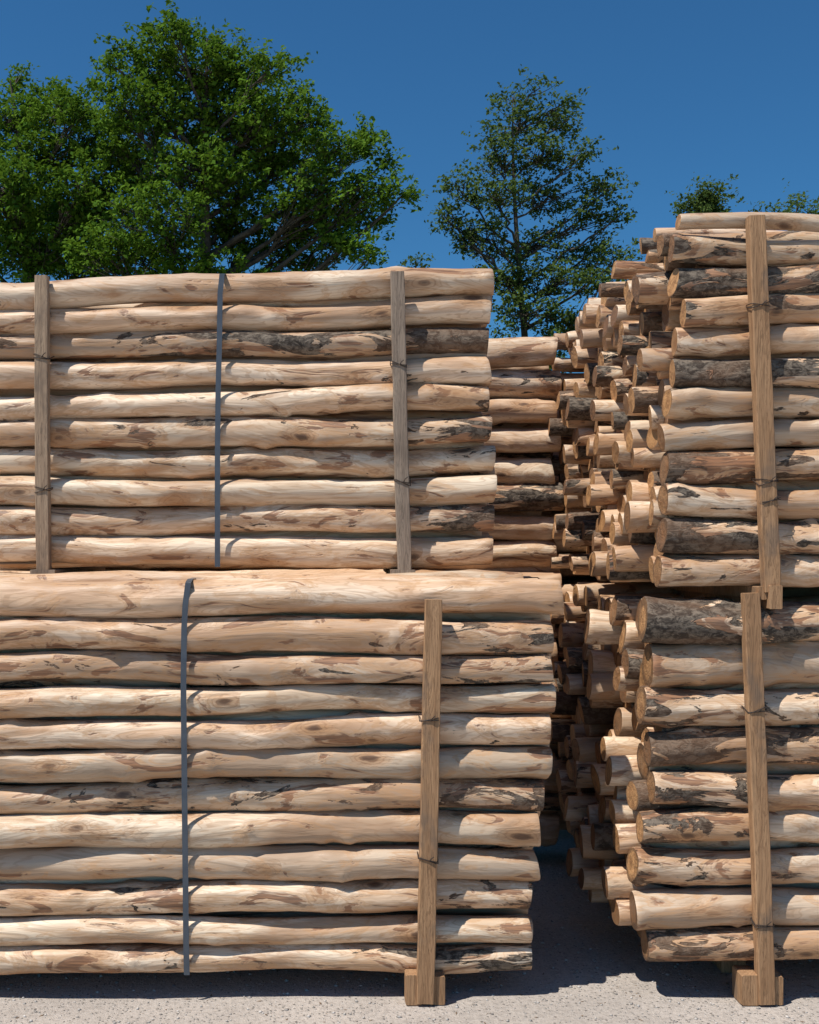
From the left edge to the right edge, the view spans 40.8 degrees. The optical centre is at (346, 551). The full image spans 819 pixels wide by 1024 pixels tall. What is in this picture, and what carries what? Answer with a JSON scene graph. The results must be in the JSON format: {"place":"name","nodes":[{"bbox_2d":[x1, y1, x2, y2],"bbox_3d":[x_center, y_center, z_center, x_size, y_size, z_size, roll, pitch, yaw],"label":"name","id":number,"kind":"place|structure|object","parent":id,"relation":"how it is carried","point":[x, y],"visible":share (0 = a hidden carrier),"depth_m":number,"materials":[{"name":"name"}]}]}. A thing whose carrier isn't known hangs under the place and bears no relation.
{"place":"outdoors","nodes":[
{"label":"outdoors","id":0,"kind":"place"},
{"bbox_2d":[0,830,818,1023],"bbox_3d":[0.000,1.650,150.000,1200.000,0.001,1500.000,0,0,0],"label":"ground","id":1,"kind":"structure","parent":0,"point":[629,971],"depth_m":4.12,"materials":[{"name":"grey gravel"}]},
{"bbox_2d":[0,569,563,1004],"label":"log bundle","id":2,"kind":"object","parent":1,"relation":"on","point":[210,772],"visible":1,"depth_m":4.04,"materials":[{"name":"brown wood"}]},
{"bbox_2d":[0,266,496,573],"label":"log bundle","id":3,"kind":"object","parent":2,"relation":"on","point":[319,419],"visible":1,"depth_m":4.34,"materials":[{"name":"brown wood"}]},
{"bbox_2d":[0,337,564,846],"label":"log bundle","id":4,"kind":"object","parent":1,"relation":"on","point":[524,389],"visible":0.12,"depth_m":5.76,"materials":[{"name":"brown wood"}]},
{"bbox_2d":[541,582,818,847],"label":"log bundle","id":5,"kind":"object","parent":1,"relation":"on","point":[570,670],"visible":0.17,"depth_m":5.37,"materials":[{"name":"brown wood"}]},
{"bbox_2d":[548,297,636,582],"bbox_3d":[2.553,-0.548,5.582,3.015,1.412,1.115,0,0,0],"label":"log bundle","id":6,"kind":"object","parent":5,"relation":"on","point":[576,463],"visible":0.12,"depth_m":5.38,"materials":[{"name":"brown wood"}]},
{"bbox_2d":[563,593,818,1005],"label":"log bundle","id":7,"kind":"object","parent":1,"relation":"on","point":[696,767],"visible":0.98,"depth_m":4.05,"materials":[{"name":"brown wood"}]},
{"bbox_2d":[586,212,818,608],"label":"log bundle","id":8,"kind":"object","parent":7,"relation":"on","point":[708,486],"visible":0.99,"depth_m":4.05,"materials":[{"name":"brown wood"}]},
{"bbox_2d":[0,0,818,372],"label":"sky","id":9,"kind":"structure","parent":0,"point":[685,90],"materials":[{"name":"blue"}]},
{"bbox_2d":[552,410,609,582],"bbox_3d":[2.467,0.324,6.546,3.049,2.649,0.466,0,0,0],"label":"log bundle","id":10,"kind":"object","parent":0,"point":[566,439],"depth_m":6.37,"materials":[{"name":"brown wood"}]},
{"label":"grass field","id":11,"kind":"structure","parent":0,"visible":0},
{"bbox_2d":[0,60,149,282],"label":"deciduous tree","id":12,"kind":"object","parent":11,"relation":"on","point":[30,253],"visible":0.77,"depth_m":25.86,"materials":[{"name":"green plant"}]},
{"bbox_2d":[60,0,424,277],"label":"deciduous tree","id":13,"kind":"object","parent":11,"relation":"on","point":[215,167],"visible":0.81,"depth_m":24.35,"materials":[{"name":"green plant"}]},
{"bbox_2d":[397,252,435,267],"bbox_3d":[2.075,-3.228,30.147,1.631,9.967,1.877,0,0,26],"label":"tree","id":14,"kind":"object","parent":11,"relation":"on","point":[410,257],"visible":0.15,"depth_m":30.00,"materials":[{"name":"green plant"}]},
{"bbox_2d":[424,64,644,372],"bbox_3d":[5.184,-5.694,29.973,6.193,14.908,3.980,0,0,0],"label":"slender tree","id":15,"kind":"object","parent":11,"relation":"on","point":[518,283],"visible":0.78,"depth_m":29.71,"materials":[{"name":"green plant"}]},
{"bbox_2d":[665,174,745,217],"bbox_3d":[9.844,-4.267,30.193,2.660,12.057,2.523,0,0,-44],"label":"tree","id":16,"kind":"object","parent":11,"relation":"on","point":[706,200],"visible":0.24,"depth_m":29.64,"materials":[{"name":"green plant"}]},
{"bbox_2d":[747,178,818,214],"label":"tree","id":17,"kind":"object","parent":11,"relation":"on","point":[797,205],"visible":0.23,"depth_m":29.74,"materials":[{"name":"green plant"}]}
]}

